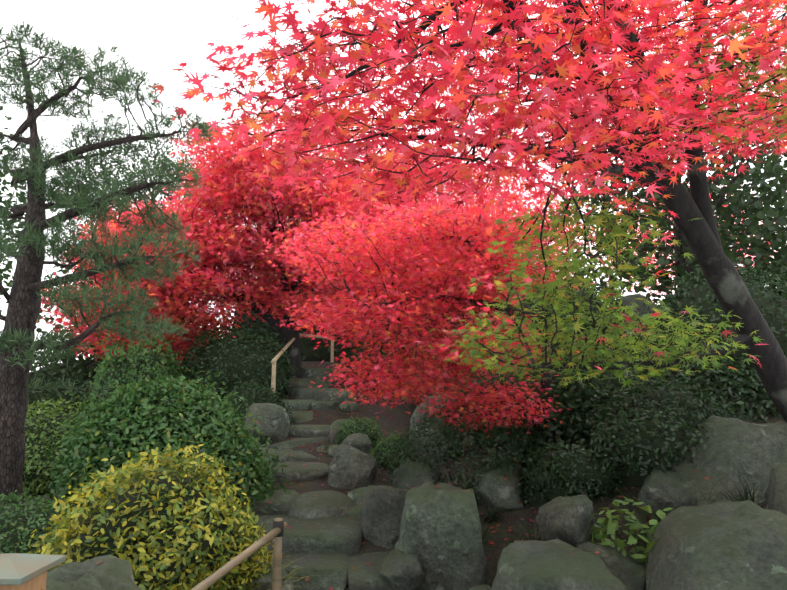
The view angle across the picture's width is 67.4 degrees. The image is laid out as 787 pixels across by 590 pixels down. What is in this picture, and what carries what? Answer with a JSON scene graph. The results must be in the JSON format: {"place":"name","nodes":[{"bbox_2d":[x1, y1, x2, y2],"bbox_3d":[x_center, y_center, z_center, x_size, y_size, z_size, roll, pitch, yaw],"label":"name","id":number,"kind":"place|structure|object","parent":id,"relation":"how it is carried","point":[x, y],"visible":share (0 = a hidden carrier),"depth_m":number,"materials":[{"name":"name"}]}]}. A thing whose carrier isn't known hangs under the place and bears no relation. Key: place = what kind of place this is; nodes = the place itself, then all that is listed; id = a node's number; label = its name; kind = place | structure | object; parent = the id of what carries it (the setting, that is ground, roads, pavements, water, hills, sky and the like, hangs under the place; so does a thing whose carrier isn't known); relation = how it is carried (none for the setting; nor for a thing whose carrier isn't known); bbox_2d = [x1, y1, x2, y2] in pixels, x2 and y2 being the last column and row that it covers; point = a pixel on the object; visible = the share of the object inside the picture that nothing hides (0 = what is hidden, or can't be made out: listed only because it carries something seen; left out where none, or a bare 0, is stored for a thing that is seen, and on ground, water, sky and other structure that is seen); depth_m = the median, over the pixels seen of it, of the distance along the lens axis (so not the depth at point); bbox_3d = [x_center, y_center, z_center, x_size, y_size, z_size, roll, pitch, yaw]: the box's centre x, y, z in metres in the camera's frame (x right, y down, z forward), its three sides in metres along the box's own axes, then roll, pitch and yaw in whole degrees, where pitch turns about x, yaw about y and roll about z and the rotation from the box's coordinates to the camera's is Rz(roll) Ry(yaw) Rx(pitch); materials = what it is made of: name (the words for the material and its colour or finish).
{"place":"outdoors","nodes":[
{"label":"outdoors","id":0,"kind":"place"},
{"bbox_2d":[0,0,786,371],"label":"sky","id":1,"kind":"structure","parent":0,"point":[157,35],"materials":[{"name":"white"}]},
{"bbox_2d":[24,329,784,587],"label":"ground","id":2,"kind":"structure","parent":0,"point":[386,421],"depth_m":6.23,"materials":[{"name":"soil"}]},
{"bbox_2d":[0,553,65,589],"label":"post cap","id":3,"kind":"object","parent":2,"relation":"on","point":[20,571],"visible":1,"depth_m":2.20,"materials":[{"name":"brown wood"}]},
{"bbox_2d":[0,489,85,553],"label":"hedge shrub","id":4,"kind":"object","parent":2,"relation":"on","point":[50,507],"depth_m":4.68,"materials":[{"name":"green plant"}]},
{"bbox_2d":[23,392,99,499],"bbox_3d":[-4.585,2.195,8.055,2.116,1.751,1.782,0,-9,-1],"label":"shrub","id":5,"kind":"object","parent":2,"relation":"on","point":[55,409],"depth_m":7.65,"materials":[{"name":"green plant"}]},
{"bbox_2d":[0,57,159,503],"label":"thick pine wood","id":6,"kind":"object","parent":2,"relation":"on","point":[23,309],"visible":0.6,"depth_m":6.13,"materials":[{"name":"brown wood"}]},
{"bbox_2d":[0,17,220,397],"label":"pine needles","id":7,"kind":"object","parent":6,"relation":"attached to","point":[67,179],"visible":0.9,"depth_m":6.25,"materials":[{"name":"green plant"}]},
{"bbox_2d":[46,555,140,589],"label":"boulder","id":8,"kind":"object","parent":2,"relation":"on","point":[109,572],"visible":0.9,"depth_m":2.76,"materials":[{"name":"stone"}]},
{"bbox_2d":[25,346,179,421],"bbox_3d":[-6.292,2.480,11.457,5.182,3.634,3.111,0,-9,-1],"label":"shrub","id":9,"kind":"object","parent":2,"relation":"on","point":[52,375],"depth_m":10.73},
{"bbox_2d":[51,260,177,372],"bbox_3d":[-5.296,0.544,11.568,2.486,2.678,2.486,0,-9,-1],"label":"tree trunk","id":10,"kind":"object","parent":2,"relation":"on","point":[95,359],"visible":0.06,"depth_m":10.86,"materials":[{"name":"brown plant"}]},
{"bbox_2d":[12,230,214,399],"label":"low tree leaves","id":11,"kind":"object","parent":10,"relation":"attached to","point":[75,361],"visible":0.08,"depth_m":10.77,"materials":[{"name":"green plant"}]},
{"bbox_2d":[81,320,192,409],"bbox_3d":[-3.877,1.930,9.091,1.863,3.097,1.463,0,-9,-1],"label":"shrub","id":12,"kind":"object","parent":2,"relation":"on","point":[103,365],"depth_m":9.03,"materials":[{"name":"green plant"}]},
{"bbox_2d":[21,430,290,589],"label":"yellow shrub","id":13,"kind":"object","parent":2,"relation":"on","point":[234,516],"depth_m":3.70,"materials":[{"name":"yellow plant"}]},
{"bbox_2d":[118,185,201,306],"bbox_3d":[-5.910,0.271,14.552,2.209,7.038,1.825,6,-11,-33],"label":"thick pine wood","id":14,"kind":"object","parent":2,"relation":"on","point":[167,195],"depth_m":15.08,"materials":[{"name":"black plant"}]},
{"bbox_2d":[98,161,211,297],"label":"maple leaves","id":15,"kind":"object","parent":14,"relation":"on","point":[166,186],"visible":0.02,"depth_m":15.19,"materials":[{"name":"green plant"}]},
{"bbox_2d":[96,154,224,302],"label":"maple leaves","id":16,"kind":"object","parent":15,"relation":"attached to","point":[186,161],"visible":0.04,"depth_m":14.97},
{"bbox_2d":[15,489,316,589],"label":"grass","id":17,"kind":"structure","parent":2,"relation":"on","point":[249,585],"depth_m":4.14,"materials":[{"name":"green plant"}]},
{"bbox_2d":[42,359,290,519],"bbox_3d":[-2.235,1.711,5.889,2.556,2.151,1.908,0,-9,-1],"label":"bush","id":18,"kind":"object","parent":2,"relation":"on","point":[95,420],"depth_m":5.56,"materials":[{"name":"green plant"}]},
{"bbox_2d":[36,95,420,365],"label":"maple tree leaves","id":19,"kind":"object","parent":2,"relation":"on","point":[240,249],"visible":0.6,"depth_m":10.41,"materials":[{"name":"red plant"}]},
{"bbox_2d":[122,147,339,377],"bbox_3d":[-2.752,-0.521,11.192,4.657,4.341,1.664,0,-9,-1],"label":"tree trunk","id":20,"kind":"object","parent":2,"relation":"on","point":[289,333],"visible":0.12,"depth_m":11.20,"materials":[{"name":"brown wood"}]},
{"bbox_2d":[94,128,374,342],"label":"tree branches","id":21,"kind":"object","parent":20,"relation":"attached to","point":[256,240],"visible":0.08,"depth_m":10.68,"materials":[{"name":"black wood"}]},
{"bbox_2d":[170,317,300,407],"bbox_3d":[-2.773,1.466,10.162,2.345,2.303,1.712,0,-9,-1],"label":"shrub","id":22,"kind":"object","parent":2,"relation":"on","point":[245,339],"depth_m":9.81,"materials":[{"name":"green plant"}]},
{"bbox_2d":[191,518,287,589],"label":"handrail","id":23,"kind":"object","parent":2,"relation":"on","point":[280,526],"visible":1,"depth_m":3.48,"materials":[{"name":"brown wood"}]},
{"bbox_2d":[215,377,295,425],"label":"shrub","id":24,"kind":"object","parent":2,"relation":"on","point":[276,399],"depth_m":8.49,"materials":[{"name":"green plant"}]},
{"bbox_2d":[235,565,293,589],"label":"boulder","id":25,"kind":"object","parent":2,"relation":"on","point":[287,584],"visible":0.38,"depth_m":4.03,"materials":[{"name":"stone"}]},
{"bbox_2d":[244,403,289,442],"bbox_3d":[-1.774,1.822,8.122,0.692,0.658,0.610,3,-9,-18],"label":"boulder","id":26,"kind":"object","parent":2,"relation":"on","point":[274,421],"visible":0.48,"depth_m":7.97,"materials":[{"name":"stone"}]},
{"bbox_2d":[236,489,298,515],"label":"rock","id":27,"kind":"object","parent":2,"relation":"on","point":[280,504],"visible":0.06,"depth_m":5.52,"materials":[{"name":"stone"}]},
{"bbox_2d":[262,449,292,461],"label":"step","id":28,"kind":"object","parent":2,"relation":"on","point":[283,454],"visible":0.15,"depth_m":7.08,"materials":[{"name":"stone"}]},
{"bbox_2d":[251,461,328,482],"bbox_3d":[-1.225,2.132,6.812,0.997,0.363,1.052,1,-9,-6],"label":"step","id":29,"kind":"object","parent":2,"relation":"on","point":[295,471],"visible":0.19,"depth_m":6.39,"materials":[{"name":"stone"}]},
{"bbox_2d":[263,437,328,448],"bbox_3d":[-1.331,2.152,8.127,0.988,0.366,1.114,1,-9,-5],"label":"step","id":30,"kind":"object","parent":2,"relation":"on","point":[290,444],"visible":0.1,"depth_m":7.78,"materials":[{"name":"stone"}]},
{"bbox_2d":[279,399,314,409],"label":"step","id":31,"kind":"object","parent":2,"relation":"on","point":[300,404],"visible":0.12,"depth_m":9.44,"materials":[{"name":"stone"}]},
{"bbox_2d":[287,411,312,422],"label":"step","id":32,"kind":"object","parent":2,"relation":"on","point":[306,416],"visible":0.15,"depth_m":8.93,"materials":[{"name":"stone"}]},
{"bbox_2d":[240,515,361,556],"bbox_3d":[-0.831,2.195,5.284,1.144,0.364,1.141,0,-9,2],"label":"step","id":33,"kind":"object","parent":2,"relation":"on","point":[338,535],"visible":0.29,"depth_m":4.81,"materials":[{"name":"stone"}]},
{"bbox_2d":[255,553,349,589],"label":"step","id":34,"kind":"object","parent":2,"relation":"on","point":[333,573],"visible":0.38,"depth_m":4.33,"materials":[{"name":"stone"}]},
{"bbox_2d":[271,333,333,396],"bbox_3d":[-1.776,1.482,11.177,0.388,1.760,4.278,-1,-9,6],"label":"handrail","id":35,"kind":"object","parent":2,"relation":"on","point":[273,362],"visible":0.5,"depth_m":9.78,"materials":[{"name":"brown wood"}]},
{"bbox_2d":[287,451,317,460],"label":"step","id":36,"kind":"object","parent":2,"relation":"on","point":[300,456],"visible":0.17,"depth_m":7.09,"materials":[{"name":"stone"}]},
{"bbox_2d":[279,388,338,400],"bbox_3d":[-1.536,1.856,10.600,1.134,0.367,1.086,0,-9,-3],"label":"step","id":37,"kind":"object","parent":2,"relation":"on","point":[319,394],"visible":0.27,"depth_m":10.11,"materials":[{"name":"stone"}]},
{"bbox_2d":[288,425,329,436],"bbox_3d":[-1.336,2.103,8.739,0.992,0.366,1.101,1,-9,-3],"label":"step","id":38,"kind":"object","parent":2,"relation":"on","point":[310,430],"visible":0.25,"depth_m":8.24,"materials":[{"name":"stone"}]},
{"bbox_2d":[288,378,331,387],"bbox_3d":[-1.558,1.771,11.217,1.051,0.364,1.157,0,-9,-3],"label":"step","id":39,"kind":"object","parent":2,"relation":"on","point":[306,383],"visible":0.29,"depth_m":10.76,"materials":[{"name":"stone"}]},
{"bbox_2d":[210,244,412,363],"bbox_3d":[-1.740,0.561,15.189,7.133,5.959,2.976,0,-9,-1],"label":"evergreen hedge top","id":40,"kind":"object","parent":2,"relation":"on","point":[305,357],"depth_m":14.21,"materials":[{"name":"green plant"}]},
{"bbox_2d":[287,490,355,518],"bbox_3d":[-0.700,2.087,5.660,0.668,0.365,0.608,5,-10,-29],"label":"step","id":41,"kind":"object","parent":2,"relation":"on","point":[322,504],"visible":0.54,"depth_m":5.46,"materials":[{"name":"stone"}]},
{"bbox_2d":[302,368,340,379],"bbox_3d":[-1.564,1.668,11.841,1.054,0.366,1.149,0,-9,1],"label":"step","id":42,"kind":"object","parent":2,"relation":"on","point":[319,373],"visible":0.31,"depth_m":11.30,"materials":[{"name":"stone"}]},
{"bbox_2d":[311,401,339,410],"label":"step","id":43,"kind":"object","parent":2,"relation":"on","point":[325,405],"visible":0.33,"depth_m":9.45,"materials":[{"name":"stone"}]},
{"bbox_2d":[328,419,354,444],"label":"boulder","id":44,"kind":"object","parent":2,"relation":"on","point":[334,425],"visible":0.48,"depth_m":7.96,"materials":[{"name":"stone"}]},
{"bbox_2d":[333,389,354,401],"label":"edge stone","id":45,"kind":"object","parent":2,"relation":"on","point":[343,393],"visible":0.5,"depth_m":10.06,"materials":[{"name":"grey stone"}]},
{"bbox_2d":[339,401,357,410],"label":"edge stone","id":46,"kind":"object","parent":2,"relation":"on","point":[353,406],"visible":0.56,"depth_m":9.55,"materials":[{"name":"grey stone"}]},
{"bbox_2d":[327,444,376,489],"bbox_3d":[-0.453,1.942,6.393,0.561,0.632,0.566,1,-9,-6],"label":"boulder","id":47,"kind":"object","parent":2,"relation":"on","point":[358,470],"visible":0.69,"depth_m":6.22,"materials":[{"name":"stone"}]},
{"bbox_2d":[345,504,362,518],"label":"edge stone","id":48,"kind":"object","parent":2,"relation":"on","point":[354,511],"visible":0.21,"depth_m":5.43,"materials":[{"name":"grey stone"}]},
{"bbox_2d":[347,487,366,504],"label":"edge stone","id":49,"kind":"object","parent":2,"relation":"on","point":[355,494],"visible":0.17,"depth_m":5.73,"materials":[{"name":"grey stone"}]},
{"bbox_2d":[342,433,372,454],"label":"boulder","id":50,"kind":"object","parent":2,"relation":"on","point":[361,442],"visible":0.46,"depth_m":7.25,"materials":[{"name":"stone"}]},
{"bbox_2d":[334,415,386,447],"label":"small shrub","id":51,"kind":"object","parent":2,"relation":"on","point":[359,420],"depth_m":7.83,"materials":[{"name":"green plant"}]},
{"bbox_2d":[348,551,391,589],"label":"step","id":52,"kind":"object","parent":2,"relation":"on","point":[362,575],"visible":0.44,"depth_m":4.30,"materials":[{"name":"stone"}]},
{"bbox_2d":[336,326,432,389],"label":"top right shrub","id":53,"kind":"object","parent":2,"relation":"on","point":[356,354],"depth_m":10.93,"materials":[{"name":"plant"}]},
{"bbox_2d":[361,485,408,549],"bbox_3d":[-0.025,1.999,5.148,0.519,0.691,0.481,4,-10,-23],"label":"boulder","id":54,"kind":"object","parent":2,"relation":"on","point":[384,505],"visible":0.54,"depth_m":4.97,"materials":[{"name":"stone"}]},
{"bbox_2d":[368,433,413,468],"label":"small shrub","id":55,"kind":"object","parent":2,"relation":"on","point":[391,442],"depth_m":6.82,"materials":[{"name":"green plant"}]},
{"bbox_2d":[379,550,424,589],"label":"boulder","id":56,"kind":"object","parent":2,"relation":"on","point":[399,570],"visible":0.85,"depth_m":4.14,"materials":[{"name":"stone"}]},
{"bbox_2d":[29,364,782,589],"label":"fallen leaves","id":57,"kind":"object","parent":2,"relation":"on","point":[331,588],"visible":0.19,"depth_m":5.29,"materials":[{"name":"red plant"}]},
{"bbox_2d":[392,459,441,489],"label":"boulder","id":58,"kind":"object","parent":2,"relation":"on","point":[412,477],"visible":0.31,"depth_m":5.70,"materials":[{"name":"stone"}]},
{"bbox_2d":[259,180,595,440],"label":"maple tree leaves","id":59,"kind":"object","parent":2,"relation":"on","point":[408,321],"visible":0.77,"depth_m":6.03,"materials":[{"name":"red plant"}]},
{"bbox_2d":[409,393,462,464],"bbox_3d":[0.552,1.710,7.282,0.582,1.001,0.821,-5,-10,28],"label":"boulder","id":60,"kind":"object","parent":2,"relation":"on","point":[416,415],"visible":0.31,"depth_m":7.06,"materials":[{"name":"stone"}]},
{"bbox_2d":[394,482,488,589],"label":"boulder","id":61,"kind":"object","parent":2,"relation":"on","point":[440,536],"visible":0.79,"depth_m":4.19,"materials":[{"name":"stone"}]},
{"bbox_2d":[401,324,497,408],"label":"mound shrub","id":62,"kind":"object","parent":2,"relation":"on","point":[446,371],"depth_m":9.09,"materials":[{"name":"plant"}]},
{"bbox_2d":[345,236,556,447],"bbox_3d":[0.632,0.657,6.277,2.289,2.666,0.279,2,-9,-10],"label":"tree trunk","id":63,"kind":"object","parent":2,"relation":"on","point":[546,382],"visible":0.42,"depth_m":6.34,"materials":[{"name":"brown wood"}]},
{"bbox_2d":[384,188,532,337],"bbox_3d":[1.258,-0.511,12.165,2.662,4.051,2.257,3,-9,-17],"label":"tree trunk","id":64,"kind":"object","parent":2,"relation":"on","point":[431,278],"visible":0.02,"depth_m":12.06,"materials":[{"name":"black wood"}]},
{"bbox_2d":[361,155,554,286],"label":"tree branches","id":65,"kind":"object","parent":64,"relation":"on","point":[442,210],"depth_m":11.35,"materials":[{"name":"black wood"}]},
{"bbox_2d":[375,394,547,505],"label":"dark shrub fine leaves","id":66,"kind":"object","parent":2,"relation":"on","point":[440,436],"visible":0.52,"depth_m":5.89,"materials":[{"name":"green plant"}]},
{"bbox_2d":[324,133,604,313],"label":"maple tree leaves","id":67,"kind":"object","parent":2,"relation":"on","point":[390,197],"visible":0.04,"depth_m":11.20,"materials":[{"name":"red plant"}]},
{"bbox_2d":[469,585,490,589],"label":"edge stone","id":68,"kind":"object","parent":2,"relation":"on","point":[483,587],"visible":0.74,"depth_m":4.07,"materials":[{"name":"grey stone"}]},
{"bbox_2d":[459,366,535,445],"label":"shrub","id":69,"kind":"object","parent":2,"relation":"on","point":[494,379],"depth_m":7.25,"materials":[{"name":"plant"}]},
{"bbox_2d":[473,468,523,511],"bbox_3d":[1.043,1.948,5.735,0.540,0.504,0.518,2,-9,-12],"label":"boulder","id":70,"kind":"object","parent":2,"relation":"on","point":[502,489],"visible":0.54,"depth_m":5.57,"materials":[{"name":"stone"}]},
{"bbox_2d":[257,383,767,589],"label":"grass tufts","id":71,"kind":"object","parent":2,"relation":"on","point":[493,513],"visible":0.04,"depth_m":5.10,"materials":[{"name":"green plant"}]},
{"bbox_2d":[497,341,536,374],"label":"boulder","id":72,"kind":"object","parent":2,"relation":"on","point":[513,362],"depth_m":8.12,"materials":[{"name":"stone"}]},
{"bbox_2d":[491,538,627,589],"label":"boulder","id":73,"kind":"object","parent":2,"relation":"on","point":[553,564],"visible":1,"depth_m":3.44,"materials":[{"name":"stone"}]},
{"bbox_2d":[485,273,637,358],"bbox_3d":[2.623,0.600,9.104,2.752,1.874,2.161,0,-9,-1],"label":"mound shrub","id":74,"kind":"object","parent":2,"relation":"on","point":[580,288],"depth_m":8.50,"materials":[{"name":"green plant"}]},
{"bbox_2d":[535,495,595,547],"bbox_3d":[1.401,1.877,4.735,0.444,0.529,0.423,2,-9,-12],"label":"boulder","id":75,"kind":"object","parent":2,"relation":"on","point":[565,519],"visible":0.65,"depth_m":4.60,"materials":[{"name":"stone"}]},
{"bbox_2d":[517,439,624,507],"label":"low shrub","id":76,"kind":"object","parent":2,"relation":"on","point":[584,451],"depth_m":5.41,"materials":[{"name":"green plant"}]},
{"bbox_2d":[379,0,786,421],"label":"maple tree trunk","id":77,"kind":"object","parent":2,"relation":"on","point":[721,273],"visible":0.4,"depth_m":4.82,"materials":[{"name":"brown wood"}]},
{"bbox_2d":[146,0,786,389],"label":"maple tree leaves","id":78,"kind":"object","parent":77,"relation":"attached to","point":[719,81],"visible":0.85,"depth_m":3.30,"materials":[{"name":"red plant"}]},
{"bbox_2d":[576,542,647,589],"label":"boulder","id":79,"kind":"object","parent":2,"relation":"on","point":[628,571],"visible":0.42,"depth_m":4.07,"materials":[{"name":"stone"}]},
{"bbox_2d":[585,496,672,564],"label":"broadleaf shrub leaves","id":80,"kind":"object","parent":2,"relation":"on","point":[603,533],"visible":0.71,"depth_m":4.35,"materials":[{"name":"green plant"}]},
{"bbox_2d":[478,317,780,464],"bbox_3d":[2.833,1.247,6.718,3.689,2.194,2.094,0,-9,-1],"label":"shrub","id":81,"kind":"object","parent":2,"relation":"on","point":[757,394],"depth_m":6.26,"materials":[{"name":"green plant"}]},
{"bbox_2d":[613,294,665,330],"bbox_3d":[3.717,0.307,9.057,0.741,0.614,0.728,1,-9,-6],"label":"boulder","id":82,"kind":"object","parent":2,"relation":"on","point":[629,299],"visible":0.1,"depth_m":8.74,"materials":[{"name":"stone"}]},
{"bbox_2d":[532,50,786,311],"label":"evergreen tree leaves","id":83,"kind":"object","parent":2,"relation":"on","point":[774,167],"visible":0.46,"depth_m":9.22,"materials":[{"name":"green plant"}]},
{"bbox_2d":[574,370,751,486],"bbox_3d":[2.600,1.309,5.575,1.695,1.192,1.302,0,-9,-1],"label":"bank shrub","id":84,"kind":"object","parent":2,"relation":"on","point":[596,437],"depth_m":5.34,"materials":[{"name":"green plant"}]},
{"bbox_2d":[638,465,691,514],"bbox_3d":[2.357,1.733,5.067,0.550,0.552,0.520,5,-10,-29],"label":"boulder","id":85,"kind":"object","parent":2,"relation":"on","point":[657,486],"visible":0.46,"depth_m":4.92,"materials":[{"name":"stone"}]},
{"bbox_2d":[579,94,786,297],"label":"tree branches","id":86,"kind":"object","parent":2,"relation":"on","point":[733,180],"visible":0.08,"depth_m":9.41,"materials":[{"name":"black wood"}]},
{"bbox_2d":[640,139,728,296],"bbox_3d":[5.147,-0.905,9.964,1.766,4.138,1.044,0,-9,-1],"label":"tree trunk","id":87,"kind":"object","parent":2,"relation":"on","point":[688,268],"visible":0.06,"depth_m":9.78,"materials":[{"name":"black wood"}]},
{"bbox_2d":[639,252,786,395],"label":"mound shrub","id":88,"kind":"object","parent":2,"relation":"on","point":[754,277],"depth_m":6.89,"materials":[{"name":"green plant"}]},
{"bbox_2d":[646,499,786,589],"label":"boulder","id":89,"kind":"object","parent":2,"relation":"on","point":[723,544],"visible":1,"depth_m":3.60,"materials":[{"name":"stone"}]},
{"bbox_2d":[704,376,745,417],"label":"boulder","id":90,"kind":"object","parent":2,"relation":"on","point":[734,401],"visible":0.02,"depth_m":6.13,"materials":[{"name":"stone"}]},
{"bbox_2d":[663,268,786,301],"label":"hill shrub","id":91,"kind":"object","parent":2,"relation":"on","point":[774,285],"depth_m":7.85,"materials":[{"name":"plant"}]},
{"bbox_2d":[671,415,786,506],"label":"boulder","id":92,"kind":"object","parent":2,"relation":"on","point":[747,451],"visible":0.44,"depth_m":4.92,"materials":[{"name":"stone"}]},
{"bbox_2d":[702,129,786,289],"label":"tree leaves","id":93,"kind":"object","parent":2,"relation":"on","point":[762,220],"visible":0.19,"depth_m":12.55,"materials":[{"name":"green plant"}]},
{"bbox_2d":[765,463,786,515],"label":"boulder","id":94,"kind":"object","parent":2,"relation":"on","point":[776,495],"visible":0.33,"depth_m":4.05,"materials":[{"name":"stone"}]},
{"bbox_3d":[-0.738,-1.337,18.968,4.099,5.860,3.849,0,-9,-1],"label":"tree wood","id":95,"kind":"object","parent":2,"relation":"on","visible":0},
{"bbox_2d":[301,141,441,224],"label":"dark tree leaves","id":96,"kind":"object","parent":95,"relation":"attached to","point":[376,183],"visible":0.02,"depth_m":18.47,"materials":[{"name":"red plant"}]},
{"bbox_3d":[-11.013,-1.646,13.350,4.765,5.337,4.697,0,-9,-1],"label":"thin tree wood","id":97,"kind":"object","parent":2,"relation":"on","visible":0},
{"bbox_2d":[0,105,61,313],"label":"tree leaves","id":98,"kind":"object","parent":97,"relation":"attached to","point":[8,266],"visible":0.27,"depth_m":14.09,"materials":[{"name":"green plant"}]},
{"bbox_2d":[362,250,501,335],"bbox_3d":[1.645,0.748,16.162,8.495,6.303,3.947,0,-9,-1],"label":"evergreen hedge top","id":99,"kind":"object","parent":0,"point":[465,307],"depth_m":15.00,"materials":[{"name":"plant"}]},
{"bbox_3d":[-4.604,-1.152,21.046,3.644,8.665,2.369,0,-9,-1],"label":"sparse tree wood","id":100,"kind":"object","parent":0,"visible":0},
{"bbox_3d":[-4.829,-4.218,21.450,5.841,3.690,3.989,0,-9,-1],"label":"thin tree wood","id":101,"kind":"object","parent":100,"relation":"on","visible":0},
{"bbox_2d":[151,102,326,222],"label":"sparse tree leaves","id":102,"kind":"object","parent":101,"relation":"on","point":[222,119],"visible":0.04,"depth_m":20.32,"materials":[{"name":"green plant"}]},
{"bbox_3d":[-8.509,0.211,19.212,1.776,8.801,1.840,0,-9,-1],"label":"thick tree wood","id":103,"kind":"object","parent":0,"visible":0},
{"bbox_2d":[72,143,184,251],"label":"tree branches","id":104,"kind":"object","parent":103,"relation":"attached to","point":[136,173],"depth_m":19.17,"materials":[{"name":"brown plant"}]},
{"bbox_2d":[46,110,214,285],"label":"tree leaves","id":105,"kind":"object","parent":104,"relation":"attached to","point":[133,166],"visible":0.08,"depth_m":18.87,"materials":[{"name":"green plant"}]},
{"bbox_3d":[8.342,-1.311,16.563,3.933,2.548,3.133,0,-9,-1],"label":"thin maple tree","id":106,"kind":"object","parent":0,"visible":0},
{"bbox_2d":[586,177,776,301],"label":"maple tree leaves","id":107,"kind":"object","parent":106,"relation":"attached to","point":[673,244],"visible":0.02,"depth_m":16.21,"materials":[{"name":"green plant"}]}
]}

